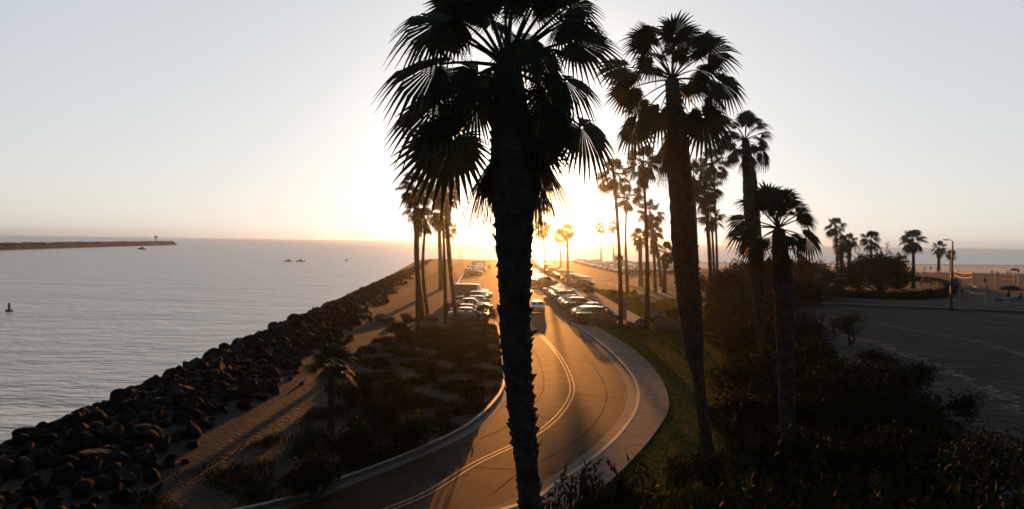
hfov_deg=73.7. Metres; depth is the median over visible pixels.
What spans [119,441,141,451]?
rock
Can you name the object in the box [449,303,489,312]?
sedan
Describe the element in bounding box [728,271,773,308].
shrub
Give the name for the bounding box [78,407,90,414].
rock
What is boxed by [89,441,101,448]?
rock
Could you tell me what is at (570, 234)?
palm tree
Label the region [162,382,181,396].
rock
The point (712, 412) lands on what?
shrub
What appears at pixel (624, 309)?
sign post
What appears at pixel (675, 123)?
palm tree
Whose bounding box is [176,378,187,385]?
rock
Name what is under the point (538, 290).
road marking
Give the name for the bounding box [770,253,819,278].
shrub
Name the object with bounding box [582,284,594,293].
shrub
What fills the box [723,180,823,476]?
palm tree
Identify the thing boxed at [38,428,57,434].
rock
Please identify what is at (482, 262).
camper van
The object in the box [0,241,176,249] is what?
breakwater
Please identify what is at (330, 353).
palm
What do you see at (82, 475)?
rock wall
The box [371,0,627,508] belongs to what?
palm tree
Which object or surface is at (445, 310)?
palm tree
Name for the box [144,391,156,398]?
rock
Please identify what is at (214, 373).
rock
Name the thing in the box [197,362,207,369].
rock
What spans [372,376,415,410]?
shrub
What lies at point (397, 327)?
shrub
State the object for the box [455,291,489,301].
suv
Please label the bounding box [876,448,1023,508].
shrub
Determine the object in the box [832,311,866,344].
twisted tree
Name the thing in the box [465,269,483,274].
sedan
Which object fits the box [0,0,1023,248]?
sky
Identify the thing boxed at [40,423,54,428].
rock
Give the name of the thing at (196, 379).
rock
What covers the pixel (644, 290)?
kerb
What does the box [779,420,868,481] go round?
shrub
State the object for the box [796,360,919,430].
shrub
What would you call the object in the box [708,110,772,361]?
palm tree
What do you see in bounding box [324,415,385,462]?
shrub
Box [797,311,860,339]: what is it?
twisted tree
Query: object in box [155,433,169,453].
rock
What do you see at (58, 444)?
rock
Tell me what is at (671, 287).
lawn
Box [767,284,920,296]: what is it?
lawn
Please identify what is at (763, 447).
shrub
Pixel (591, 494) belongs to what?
shrub
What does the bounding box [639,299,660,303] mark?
picnic table
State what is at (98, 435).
rock
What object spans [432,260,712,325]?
car park
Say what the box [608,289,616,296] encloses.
shrub
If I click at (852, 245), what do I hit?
palm tree
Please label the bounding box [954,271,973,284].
volleyball net
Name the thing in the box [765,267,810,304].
shrub
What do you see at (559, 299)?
sedan
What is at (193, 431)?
rock
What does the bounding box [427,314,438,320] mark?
boulder
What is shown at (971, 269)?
wet sand
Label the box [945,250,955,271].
palm tree
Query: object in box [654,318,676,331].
boulder
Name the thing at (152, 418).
rock
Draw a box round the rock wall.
[0,259,431,508]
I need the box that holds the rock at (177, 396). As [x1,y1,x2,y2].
[170,390,184,404]
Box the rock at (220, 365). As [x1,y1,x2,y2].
[207,361,225,370]
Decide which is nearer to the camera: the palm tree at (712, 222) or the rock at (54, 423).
the rock at (54, 423)
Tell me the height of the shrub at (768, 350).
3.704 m
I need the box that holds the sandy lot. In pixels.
[703,304,1023,508]
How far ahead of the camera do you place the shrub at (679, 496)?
20.39 m
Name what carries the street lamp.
on the sandy lot
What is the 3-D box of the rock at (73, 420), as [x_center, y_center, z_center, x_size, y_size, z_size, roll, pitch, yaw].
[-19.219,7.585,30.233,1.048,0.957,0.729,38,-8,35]
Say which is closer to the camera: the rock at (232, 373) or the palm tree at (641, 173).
the rock at (232, 373)
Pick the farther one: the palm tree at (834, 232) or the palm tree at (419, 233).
the palm tree at (834, 232)
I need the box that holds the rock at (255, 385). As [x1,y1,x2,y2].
[245,379,259,392]
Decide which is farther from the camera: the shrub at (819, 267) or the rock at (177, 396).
the shrub at (819, 267)
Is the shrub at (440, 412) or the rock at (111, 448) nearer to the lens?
the rock at (111, 448)
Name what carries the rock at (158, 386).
on the rock bank
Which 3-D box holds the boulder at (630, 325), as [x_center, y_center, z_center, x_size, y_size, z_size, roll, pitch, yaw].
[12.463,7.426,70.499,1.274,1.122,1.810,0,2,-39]
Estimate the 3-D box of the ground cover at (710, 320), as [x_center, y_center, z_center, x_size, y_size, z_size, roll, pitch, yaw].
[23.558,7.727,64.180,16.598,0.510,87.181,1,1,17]
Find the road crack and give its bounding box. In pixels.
[417,345,607,492]
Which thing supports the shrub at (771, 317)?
on the sandy lot
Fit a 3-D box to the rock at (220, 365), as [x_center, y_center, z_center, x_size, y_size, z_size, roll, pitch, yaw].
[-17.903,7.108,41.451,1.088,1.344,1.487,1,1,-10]
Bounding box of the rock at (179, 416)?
[171,410,188,423]
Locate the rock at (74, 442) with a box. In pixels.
[63,431,93,453]
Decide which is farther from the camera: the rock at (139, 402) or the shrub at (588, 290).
the shrub at (588, 290)
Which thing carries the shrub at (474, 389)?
on the planting bed
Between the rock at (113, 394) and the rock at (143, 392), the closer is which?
the rock at (143, 392)
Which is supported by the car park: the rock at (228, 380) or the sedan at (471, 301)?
the sedan at (471, 301)
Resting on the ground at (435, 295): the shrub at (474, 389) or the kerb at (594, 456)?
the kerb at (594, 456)
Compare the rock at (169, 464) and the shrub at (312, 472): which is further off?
the rock at (169, 464)
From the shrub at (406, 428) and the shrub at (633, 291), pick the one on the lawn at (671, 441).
the shrub at (633, 291)
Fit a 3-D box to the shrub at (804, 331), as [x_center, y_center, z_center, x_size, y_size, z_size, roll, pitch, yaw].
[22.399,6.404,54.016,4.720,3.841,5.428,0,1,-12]
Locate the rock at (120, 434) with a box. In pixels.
[102,423,126,443]
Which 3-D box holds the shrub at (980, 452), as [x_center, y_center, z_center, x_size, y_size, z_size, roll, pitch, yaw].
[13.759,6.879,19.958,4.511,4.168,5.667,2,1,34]
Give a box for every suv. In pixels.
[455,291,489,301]
[534,276,558,285]
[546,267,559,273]
[548,286,577,295]
[550,288,581,297]
[553,290,586,300]
[562,297,596,309]
[568,276,591,283]
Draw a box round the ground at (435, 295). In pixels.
[249,259,1023,508]
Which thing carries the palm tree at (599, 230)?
on the car park
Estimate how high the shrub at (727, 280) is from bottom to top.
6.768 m
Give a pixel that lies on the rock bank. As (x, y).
(231, 422)
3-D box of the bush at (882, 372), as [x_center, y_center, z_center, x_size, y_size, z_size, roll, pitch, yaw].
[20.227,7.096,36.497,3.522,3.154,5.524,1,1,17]
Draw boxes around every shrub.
[277,444,345,496]
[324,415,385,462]
[337,374,377,402]
[356,392,411,431]
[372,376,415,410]
[384,318,410,334]
[387,408,438,444]
[430,397,464,421]
[457,375,488,401]
[543,453,679,508]
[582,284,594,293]
[599,453,691,508]
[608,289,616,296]
[629,289,637,295]
[662,433,904,508]
[662,450,739,494]
[663,305,678,316]
[669,456,736,508]
[671,487,748,508]
[688,436,759,489]
[699,272,707,291]
[701,266,753,316]
[704,358,777,401]
[708,389,752,426]
[708,483,786,508]
[715,309,795,358]
[717,305,754,336]
[723,258,771,281]
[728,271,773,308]
[729,330,822,384]
[730,416,822,492]
[739,383,832,432]
[743,466,846,508]
[746,305,806,340]
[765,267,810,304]
[767,311,835,346]
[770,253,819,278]
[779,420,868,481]
[794,272,828,304]
[795,346,876,403]
[796,330,849,373]
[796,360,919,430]
[803,258,839,285]
[824,482,1023,508]
[832,250,886,289]
[835,464,949,508]
[848,413,955,489]
[849,242,906,291]
[849,377,956,431]
[875,458,979,507]
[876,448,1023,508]
[884,263,918,288]
[892,407,965,467]
[893,421,1023,508]
[917,444,999,508]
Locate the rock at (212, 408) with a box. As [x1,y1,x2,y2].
[203,403,218,412]
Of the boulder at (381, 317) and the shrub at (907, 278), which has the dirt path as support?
the boulder at (381, 317)
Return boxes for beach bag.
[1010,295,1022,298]
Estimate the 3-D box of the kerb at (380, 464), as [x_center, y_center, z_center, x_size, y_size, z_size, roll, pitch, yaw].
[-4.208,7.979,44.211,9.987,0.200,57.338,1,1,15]
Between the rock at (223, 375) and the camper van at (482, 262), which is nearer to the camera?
the rock at (223, 375)
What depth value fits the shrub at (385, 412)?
31.83 m
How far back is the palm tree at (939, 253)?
234.03 m
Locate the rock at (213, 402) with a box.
[201,398,217,407]
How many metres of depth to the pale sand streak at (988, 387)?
44.43 m
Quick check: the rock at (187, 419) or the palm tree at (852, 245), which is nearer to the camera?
the rock at (187, 419)
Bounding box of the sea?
[0,235,1023,443]
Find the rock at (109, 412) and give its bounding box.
[103,409,114,416]
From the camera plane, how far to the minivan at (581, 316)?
75.73 m
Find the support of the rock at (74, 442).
on the rock bank
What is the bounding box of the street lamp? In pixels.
[943,239,959,310]
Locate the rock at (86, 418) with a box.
[78,410,108,423]
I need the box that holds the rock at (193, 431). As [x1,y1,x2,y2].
[187,420,200,438]
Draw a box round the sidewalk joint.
[548,325,667,501]
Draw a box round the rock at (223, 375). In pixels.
[220,373,230,378]
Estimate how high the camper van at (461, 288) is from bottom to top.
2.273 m
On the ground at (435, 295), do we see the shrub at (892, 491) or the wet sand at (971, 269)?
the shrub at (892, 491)
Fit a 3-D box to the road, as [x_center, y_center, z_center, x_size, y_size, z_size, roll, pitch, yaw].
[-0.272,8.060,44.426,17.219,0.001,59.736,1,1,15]
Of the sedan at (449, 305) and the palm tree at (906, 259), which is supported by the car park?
the sedan at (449, 305)
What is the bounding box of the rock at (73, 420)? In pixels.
[67,412,82,428]
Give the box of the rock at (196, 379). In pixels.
[189,376,204,385]
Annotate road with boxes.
[286,324,626,508]
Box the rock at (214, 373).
[202,369,219,378]
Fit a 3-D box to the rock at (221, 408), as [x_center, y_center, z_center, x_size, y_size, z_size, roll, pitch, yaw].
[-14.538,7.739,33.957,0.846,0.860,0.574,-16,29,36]
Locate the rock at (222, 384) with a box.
[217,380,231,389]
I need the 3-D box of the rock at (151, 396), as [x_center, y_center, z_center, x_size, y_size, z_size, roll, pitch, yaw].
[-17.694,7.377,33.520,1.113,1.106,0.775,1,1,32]
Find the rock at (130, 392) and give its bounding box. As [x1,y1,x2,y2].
[124,389,136,397]
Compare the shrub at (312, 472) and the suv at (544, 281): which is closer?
the shrub at (312, 472)
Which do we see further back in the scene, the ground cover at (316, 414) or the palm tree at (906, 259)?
the palm tree at (906, 259)
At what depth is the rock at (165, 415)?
31.66 m
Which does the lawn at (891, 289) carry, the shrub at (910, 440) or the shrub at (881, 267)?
the shrub at (881, 267)
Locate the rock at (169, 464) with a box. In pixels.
[163,461,175,466]
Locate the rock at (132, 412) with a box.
[124,409,137,418]
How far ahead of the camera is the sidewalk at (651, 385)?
34.47 m
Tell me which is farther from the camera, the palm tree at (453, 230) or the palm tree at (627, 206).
the palm tree at (453, 230)
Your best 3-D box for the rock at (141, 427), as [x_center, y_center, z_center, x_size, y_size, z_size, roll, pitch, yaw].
[-15.509,7.743,29.118,1.301,1.056,1.327,0,1,-25]
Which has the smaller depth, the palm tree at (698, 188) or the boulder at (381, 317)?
the boulder at (381, 317)
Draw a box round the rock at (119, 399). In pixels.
[116,396,125,402]
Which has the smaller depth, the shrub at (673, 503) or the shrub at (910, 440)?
the shrub at (673, 503)
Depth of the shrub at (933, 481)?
21.96 m
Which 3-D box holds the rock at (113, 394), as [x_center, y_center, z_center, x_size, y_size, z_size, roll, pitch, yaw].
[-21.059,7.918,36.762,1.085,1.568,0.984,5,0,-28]
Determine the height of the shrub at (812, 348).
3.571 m
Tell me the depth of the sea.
144.28 m
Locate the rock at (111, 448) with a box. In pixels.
[100,445,116,452]
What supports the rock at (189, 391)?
on the rock bank
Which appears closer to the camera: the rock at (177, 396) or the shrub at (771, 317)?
the rock at (177, 396)
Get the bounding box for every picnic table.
[629,294,644,298]
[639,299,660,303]
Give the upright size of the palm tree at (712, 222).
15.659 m
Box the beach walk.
[794,299,1023,309]
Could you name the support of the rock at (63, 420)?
on the rock bank
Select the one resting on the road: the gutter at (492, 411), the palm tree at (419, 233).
the gutter at (492, 411)
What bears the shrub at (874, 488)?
on the ground at (435, 295)
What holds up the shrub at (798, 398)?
on the lawn at (671, 441)
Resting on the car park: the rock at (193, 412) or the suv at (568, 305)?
the suv at (568, 305)
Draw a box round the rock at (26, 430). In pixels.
[11,427,37,436]
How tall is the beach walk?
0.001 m
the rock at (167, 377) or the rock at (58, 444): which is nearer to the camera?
the rock at (58, 444)
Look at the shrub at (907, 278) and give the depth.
139.04 m
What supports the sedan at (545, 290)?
on the car park
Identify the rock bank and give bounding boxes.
[0,259,446,508]
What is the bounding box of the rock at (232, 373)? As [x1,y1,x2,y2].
[229,368,236,376]
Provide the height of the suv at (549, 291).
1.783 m
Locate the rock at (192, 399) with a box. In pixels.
[183,395,203,405]
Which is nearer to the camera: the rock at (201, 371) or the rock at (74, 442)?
the rock at (74, 442)
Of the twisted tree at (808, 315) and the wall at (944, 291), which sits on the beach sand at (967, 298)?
the wall at (944, 291)
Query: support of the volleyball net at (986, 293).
on the beach sand at (967, 298)
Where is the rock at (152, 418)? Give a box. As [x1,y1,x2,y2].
[147,412,157,423]
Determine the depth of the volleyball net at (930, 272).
166.36 m
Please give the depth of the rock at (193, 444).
28.45 m
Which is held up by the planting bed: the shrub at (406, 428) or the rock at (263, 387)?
the shrub at (406, 428)
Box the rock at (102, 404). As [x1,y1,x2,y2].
[97,401,108,409]
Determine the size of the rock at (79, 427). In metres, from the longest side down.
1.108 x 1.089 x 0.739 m
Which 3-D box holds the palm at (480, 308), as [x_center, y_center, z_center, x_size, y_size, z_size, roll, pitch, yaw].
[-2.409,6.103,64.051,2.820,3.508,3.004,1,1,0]
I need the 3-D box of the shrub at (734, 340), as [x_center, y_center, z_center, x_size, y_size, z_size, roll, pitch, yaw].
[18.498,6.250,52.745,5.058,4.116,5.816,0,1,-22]
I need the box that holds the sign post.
[623,298,626,319]
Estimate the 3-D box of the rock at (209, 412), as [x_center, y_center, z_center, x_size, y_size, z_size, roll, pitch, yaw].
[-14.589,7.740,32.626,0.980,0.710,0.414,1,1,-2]
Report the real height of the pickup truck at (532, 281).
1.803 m
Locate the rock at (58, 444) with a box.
[45,440,62,451]
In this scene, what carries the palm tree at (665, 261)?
on the sidewalk at (633, 282)
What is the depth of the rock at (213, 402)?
33.92 m
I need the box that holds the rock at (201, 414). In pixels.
[198,412,207,420]
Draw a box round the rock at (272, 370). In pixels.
[264,366,279,377]
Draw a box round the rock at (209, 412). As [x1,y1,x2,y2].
[202,409,215,419]
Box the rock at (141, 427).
[131,423,164,435]
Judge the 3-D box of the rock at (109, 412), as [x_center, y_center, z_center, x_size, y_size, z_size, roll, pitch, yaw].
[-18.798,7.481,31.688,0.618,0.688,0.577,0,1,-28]
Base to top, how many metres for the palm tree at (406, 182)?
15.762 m
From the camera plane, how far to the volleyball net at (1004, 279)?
156.48 m
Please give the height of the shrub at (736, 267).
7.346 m
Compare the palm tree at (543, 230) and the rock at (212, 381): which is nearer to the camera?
the rock at (212, 381)
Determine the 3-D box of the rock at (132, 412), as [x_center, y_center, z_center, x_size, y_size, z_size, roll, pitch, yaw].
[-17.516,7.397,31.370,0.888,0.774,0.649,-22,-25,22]
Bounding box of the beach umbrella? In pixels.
[996,285,1023,290]
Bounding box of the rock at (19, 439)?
[7,433,28,446]
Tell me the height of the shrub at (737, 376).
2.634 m
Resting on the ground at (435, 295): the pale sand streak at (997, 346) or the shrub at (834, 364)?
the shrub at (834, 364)
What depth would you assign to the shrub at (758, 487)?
20.78 m
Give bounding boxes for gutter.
[262,324,505,508]
[484,324,636,508]
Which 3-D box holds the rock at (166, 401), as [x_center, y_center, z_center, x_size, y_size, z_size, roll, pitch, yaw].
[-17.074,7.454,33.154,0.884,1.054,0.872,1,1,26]
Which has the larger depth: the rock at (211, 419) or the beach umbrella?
the beach umbrella
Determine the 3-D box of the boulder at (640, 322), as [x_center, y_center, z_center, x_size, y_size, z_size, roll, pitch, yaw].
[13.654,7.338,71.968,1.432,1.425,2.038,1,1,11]
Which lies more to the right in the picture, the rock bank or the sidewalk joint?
the sidewalk joint
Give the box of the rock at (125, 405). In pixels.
[117,397,136,411]
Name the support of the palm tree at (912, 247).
on the beach sand at (967, 298)
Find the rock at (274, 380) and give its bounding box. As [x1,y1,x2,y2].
[269,377,278,385]
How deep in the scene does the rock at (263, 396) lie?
37.20 m
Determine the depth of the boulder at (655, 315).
78.20 m
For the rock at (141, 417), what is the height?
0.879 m
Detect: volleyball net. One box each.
[922,270,939,281]
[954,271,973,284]
[959,279,987,305]
[995,271,1015,285]
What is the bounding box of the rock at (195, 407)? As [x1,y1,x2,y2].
[190,405,204,409]
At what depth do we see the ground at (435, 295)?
78.12 m
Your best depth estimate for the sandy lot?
60.10 m
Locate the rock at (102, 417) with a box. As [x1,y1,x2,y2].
[87,413,107,424]
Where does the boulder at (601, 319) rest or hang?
on the lawn at (671, 441)
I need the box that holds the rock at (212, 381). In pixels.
[206,379,217,385]
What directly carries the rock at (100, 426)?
on the rock bank
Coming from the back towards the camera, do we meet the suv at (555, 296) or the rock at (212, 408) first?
the suv at (555, 296)
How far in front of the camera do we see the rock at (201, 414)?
31.99 m
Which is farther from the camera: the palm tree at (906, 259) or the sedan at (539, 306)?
the palm tree at (906, 259)
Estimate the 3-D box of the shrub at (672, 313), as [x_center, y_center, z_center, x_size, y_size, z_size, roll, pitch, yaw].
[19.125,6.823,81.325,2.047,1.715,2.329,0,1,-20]
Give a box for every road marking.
[381,263,574,508]
[457,272,617,322]
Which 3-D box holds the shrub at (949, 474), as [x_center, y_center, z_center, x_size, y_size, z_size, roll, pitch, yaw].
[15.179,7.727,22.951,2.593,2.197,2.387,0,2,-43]
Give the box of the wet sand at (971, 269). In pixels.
[652,262,1023,273]
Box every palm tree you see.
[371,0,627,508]
[393,172,434,330]
[401,195,431,319]
[412,209,441,316]
[425,180,456,324]
[428,179,462,321]
[428,206,444,288]
[441,222,457,270]
[534,221,548,273]
[552,230,564,268]
[557,223,575,283]
[591,9,749,499]
[593,158,633,327]
[594,222,605,259]
[607,220,615,260]
[610,184,643,293]
[623,144,662,327]
[628,227,649,285]
[635,198,666,292]
[641,222,664,286]
[654,240,672,292]
[691,158,714,260]
[696,173,725,284]
[697,148,733,273]
[697,206,727,277]
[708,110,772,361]
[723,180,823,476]
[824,217,848,276]
[832,235,851,275]
[839,232,858,264]
[858,230,881,284]
[893,252,910,267]
[898,229,927,288]
[930,240,947,271]
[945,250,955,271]
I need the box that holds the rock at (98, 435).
[84,429,104,442]
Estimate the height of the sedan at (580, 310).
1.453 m
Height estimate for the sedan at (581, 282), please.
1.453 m
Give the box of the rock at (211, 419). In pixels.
[206,416,214,425]
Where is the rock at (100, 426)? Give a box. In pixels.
[91,422,107,431]
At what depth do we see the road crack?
31.66 m
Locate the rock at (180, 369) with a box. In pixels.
[168,366,185,376]
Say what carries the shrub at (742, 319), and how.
on the sandy lot
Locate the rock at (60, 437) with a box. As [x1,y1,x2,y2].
[50,435,68,443]
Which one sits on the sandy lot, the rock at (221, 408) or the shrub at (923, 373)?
the shrub at (923, 373)
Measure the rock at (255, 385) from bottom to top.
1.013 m
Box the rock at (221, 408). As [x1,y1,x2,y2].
[215,404,227,412]
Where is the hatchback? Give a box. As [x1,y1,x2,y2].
[457,295,487,302]
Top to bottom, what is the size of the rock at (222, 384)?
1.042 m
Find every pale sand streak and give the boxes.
[823,332,1022,413]
[841,317,1023,356]
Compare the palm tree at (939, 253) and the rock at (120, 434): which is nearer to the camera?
the rock at (120, 434)
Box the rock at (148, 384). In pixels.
[141,383,154,386]
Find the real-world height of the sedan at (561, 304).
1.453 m
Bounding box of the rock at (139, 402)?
[132,399,147,411]
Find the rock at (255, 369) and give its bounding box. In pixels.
[248,365,262,374]
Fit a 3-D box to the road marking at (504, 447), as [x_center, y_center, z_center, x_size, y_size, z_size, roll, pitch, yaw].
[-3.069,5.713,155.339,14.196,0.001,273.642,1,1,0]
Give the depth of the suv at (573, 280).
140.62 m
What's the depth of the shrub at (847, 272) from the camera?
136.03 m
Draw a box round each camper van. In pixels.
[454,283,492,297]
[467,261,485,266]
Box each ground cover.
[113,323,502,508]
[701,299,1023,500]
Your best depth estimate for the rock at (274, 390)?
38.64 m
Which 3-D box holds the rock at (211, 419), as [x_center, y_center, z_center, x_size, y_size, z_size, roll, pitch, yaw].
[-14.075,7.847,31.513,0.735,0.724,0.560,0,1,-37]
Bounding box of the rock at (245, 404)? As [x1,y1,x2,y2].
[236,398,251,409]
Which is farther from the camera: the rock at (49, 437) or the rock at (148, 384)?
the rock at (148, 384)
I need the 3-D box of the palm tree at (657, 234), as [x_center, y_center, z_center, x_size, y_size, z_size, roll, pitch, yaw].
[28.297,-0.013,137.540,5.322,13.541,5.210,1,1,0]
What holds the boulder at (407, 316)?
on the ground at (435, 295)
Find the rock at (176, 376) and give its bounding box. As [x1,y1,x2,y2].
[171,374,180,381]
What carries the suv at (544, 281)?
on the car park
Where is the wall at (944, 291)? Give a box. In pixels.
[821,276,961,298]
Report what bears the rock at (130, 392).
on the rock bank
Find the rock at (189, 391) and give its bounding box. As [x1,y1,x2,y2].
[180,384,194,397]
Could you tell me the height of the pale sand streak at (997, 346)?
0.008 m
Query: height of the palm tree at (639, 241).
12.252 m
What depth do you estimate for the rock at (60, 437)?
26.77 m
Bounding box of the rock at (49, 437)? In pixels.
[36,433,56,443]
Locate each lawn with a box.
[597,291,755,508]
[643,276,766,299]
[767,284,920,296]
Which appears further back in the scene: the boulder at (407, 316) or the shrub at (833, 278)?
the shrub at (833, 278)
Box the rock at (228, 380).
[220,377,232,386]
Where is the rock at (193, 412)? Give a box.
[187,407,200,419]
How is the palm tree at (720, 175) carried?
on the sandy lot
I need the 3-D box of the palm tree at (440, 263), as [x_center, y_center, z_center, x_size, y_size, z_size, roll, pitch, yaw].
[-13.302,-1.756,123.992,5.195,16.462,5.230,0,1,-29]
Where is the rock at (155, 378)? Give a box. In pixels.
[146,375,160,382]
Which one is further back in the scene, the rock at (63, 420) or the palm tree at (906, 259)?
the palm tree at (906, 259)
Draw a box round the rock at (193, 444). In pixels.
[186,440,198,447]
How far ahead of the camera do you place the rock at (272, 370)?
42.20 m
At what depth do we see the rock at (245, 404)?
35.01 m
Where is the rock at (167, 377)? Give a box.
[160,375,172,380]
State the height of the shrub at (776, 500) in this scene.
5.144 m
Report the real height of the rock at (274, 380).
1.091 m
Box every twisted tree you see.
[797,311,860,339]
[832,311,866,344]
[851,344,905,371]
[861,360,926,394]
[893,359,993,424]
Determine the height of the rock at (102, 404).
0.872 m
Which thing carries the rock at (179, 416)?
on the rock bank
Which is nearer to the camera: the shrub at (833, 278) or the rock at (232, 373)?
the rock at (232, 373)
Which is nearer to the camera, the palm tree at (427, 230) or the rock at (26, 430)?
the rock at (26, 430)
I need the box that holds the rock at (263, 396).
[258,392,268,400]
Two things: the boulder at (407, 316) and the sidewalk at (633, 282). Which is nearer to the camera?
the boulder at (407, 316)
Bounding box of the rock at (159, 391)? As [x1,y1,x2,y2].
[153,389,162,395]
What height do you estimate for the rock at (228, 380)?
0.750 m
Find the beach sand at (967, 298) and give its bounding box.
[649,262,1023,307]
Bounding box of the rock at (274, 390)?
[266,386,279,394]
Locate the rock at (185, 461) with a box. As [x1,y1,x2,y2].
[181,459,189,463]
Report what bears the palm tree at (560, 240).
on the car park
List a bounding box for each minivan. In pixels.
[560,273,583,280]
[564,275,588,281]
[573,306,617,322]
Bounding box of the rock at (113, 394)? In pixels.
[109,388,129,401]
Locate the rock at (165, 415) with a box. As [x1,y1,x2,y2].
[161,410,168,419]
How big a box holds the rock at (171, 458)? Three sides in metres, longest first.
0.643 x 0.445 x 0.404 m
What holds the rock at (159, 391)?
on the rock bank
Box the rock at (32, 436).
[25,430,47,444]
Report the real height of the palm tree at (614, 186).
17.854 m
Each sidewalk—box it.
[509,323,668,508]
[581,289,639,322]
[629,275,675,298]
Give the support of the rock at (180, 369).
on the rock bank
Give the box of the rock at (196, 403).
[186,400,200,410]
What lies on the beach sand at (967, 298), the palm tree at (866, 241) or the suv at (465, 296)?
the palm tree at (866, 241)
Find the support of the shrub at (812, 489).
on the ground at (435, 295)
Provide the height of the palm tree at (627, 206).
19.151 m
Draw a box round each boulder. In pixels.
[374,313,394,321]
[400,313,414,320]
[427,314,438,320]
[587,312,612,325]
[625,321,638,329]
[635,317,644,327]
[650,311,666,320]
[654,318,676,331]
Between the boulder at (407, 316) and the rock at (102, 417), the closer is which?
the rock at (102, 417)
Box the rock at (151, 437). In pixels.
[138,430,158,446]
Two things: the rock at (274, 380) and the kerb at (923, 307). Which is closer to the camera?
the rock at (274, 380)
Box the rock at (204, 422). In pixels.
[197,417,211,427]
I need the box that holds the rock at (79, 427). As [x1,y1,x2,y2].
[72,423,90,432]
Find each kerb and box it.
[234,323,504,508]
[500,323,639,508]
[629,276,668,299]
[804,302,1023,312]
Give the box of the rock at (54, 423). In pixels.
[49,421,58,425]
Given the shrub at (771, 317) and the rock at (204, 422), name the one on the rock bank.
the rock at (204, 422)
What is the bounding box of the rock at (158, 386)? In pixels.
[145,384,165,391]
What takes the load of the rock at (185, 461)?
on the rock bank
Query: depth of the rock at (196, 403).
33.45 m
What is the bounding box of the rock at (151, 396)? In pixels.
[145,393,160,401]
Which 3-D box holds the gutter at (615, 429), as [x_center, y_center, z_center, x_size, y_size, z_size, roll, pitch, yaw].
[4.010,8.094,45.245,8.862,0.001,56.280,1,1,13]
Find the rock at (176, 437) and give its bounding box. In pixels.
[170,431,182,442]
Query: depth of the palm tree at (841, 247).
155.49 m
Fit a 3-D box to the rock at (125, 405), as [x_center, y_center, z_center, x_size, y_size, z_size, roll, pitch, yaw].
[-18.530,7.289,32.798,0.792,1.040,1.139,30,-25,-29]
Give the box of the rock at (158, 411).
[150,404,164,420]
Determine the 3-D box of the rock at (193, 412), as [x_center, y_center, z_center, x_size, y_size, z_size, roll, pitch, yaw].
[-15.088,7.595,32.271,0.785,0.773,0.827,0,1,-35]
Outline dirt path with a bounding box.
[190,280,428,471]
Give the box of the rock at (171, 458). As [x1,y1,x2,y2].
[163,454,176,464]
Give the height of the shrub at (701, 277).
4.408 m
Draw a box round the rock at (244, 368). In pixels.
[239,366,248,371]
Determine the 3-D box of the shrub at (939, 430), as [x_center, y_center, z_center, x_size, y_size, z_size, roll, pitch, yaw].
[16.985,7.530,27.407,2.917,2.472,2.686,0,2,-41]
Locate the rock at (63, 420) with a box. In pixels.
[58,413,72,426]
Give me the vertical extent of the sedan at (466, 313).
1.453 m
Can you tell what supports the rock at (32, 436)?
on the rock bank
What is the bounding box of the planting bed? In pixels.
[149,324,502,508]
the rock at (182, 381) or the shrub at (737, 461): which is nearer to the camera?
the shrub at (737, 461)
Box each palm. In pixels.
[297,341,357,431]
[472,301,497,335]
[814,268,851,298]
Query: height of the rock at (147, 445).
0.785 m
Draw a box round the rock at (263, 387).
[257,381,269,391]
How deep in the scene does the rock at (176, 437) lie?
28.89 m
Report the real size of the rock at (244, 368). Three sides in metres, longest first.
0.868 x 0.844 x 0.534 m
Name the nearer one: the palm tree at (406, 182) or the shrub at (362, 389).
the shrub at (362, 389)
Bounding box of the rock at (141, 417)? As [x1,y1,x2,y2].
[133,412,155,423]
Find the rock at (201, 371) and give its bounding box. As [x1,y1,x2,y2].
[193,369,203,379]
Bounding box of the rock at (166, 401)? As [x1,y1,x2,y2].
[149,396,171,408]
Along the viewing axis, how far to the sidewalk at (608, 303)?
96.28 m
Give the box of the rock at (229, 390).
[222,387,238,397]
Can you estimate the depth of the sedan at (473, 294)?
99.81 m
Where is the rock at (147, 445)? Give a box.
[130,442,153,455]
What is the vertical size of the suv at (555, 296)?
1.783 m
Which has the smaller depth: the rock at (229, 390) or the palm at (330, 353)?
the palm at (330, 353)
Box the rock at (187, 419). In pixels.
[183,415,195,424]
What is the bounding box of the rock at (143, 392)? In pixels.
[128,390,146,397]
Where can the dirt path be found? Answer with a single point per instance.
(298, 401)
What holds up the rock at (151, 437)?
on the rock bank
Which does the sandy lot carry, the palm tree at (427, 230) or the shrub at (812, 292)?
the shrub at (812, 292)
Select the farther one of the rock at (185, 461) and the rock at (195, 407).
the rock at (195, 407)
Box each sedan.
[447,298,493,311]
[448,307,490,320]
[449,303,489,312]
[456,291,487,296]
[456,298,487,303]
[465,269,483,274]
[530,300,544,312]
[543,284,577,294]
[556,294,590,303]
[559,298,590,305]
[569,302,608,311]
[571,279,594,285]
[571,305,602,315]
[602,265,614,269]
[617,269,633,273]
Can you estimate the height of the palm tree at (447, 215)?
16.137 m
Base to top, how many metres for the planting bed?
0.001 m
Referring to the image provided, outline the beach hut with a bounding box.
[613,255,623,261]
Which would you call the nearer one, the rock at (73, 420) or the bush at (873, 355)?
the rock at (73, 420)

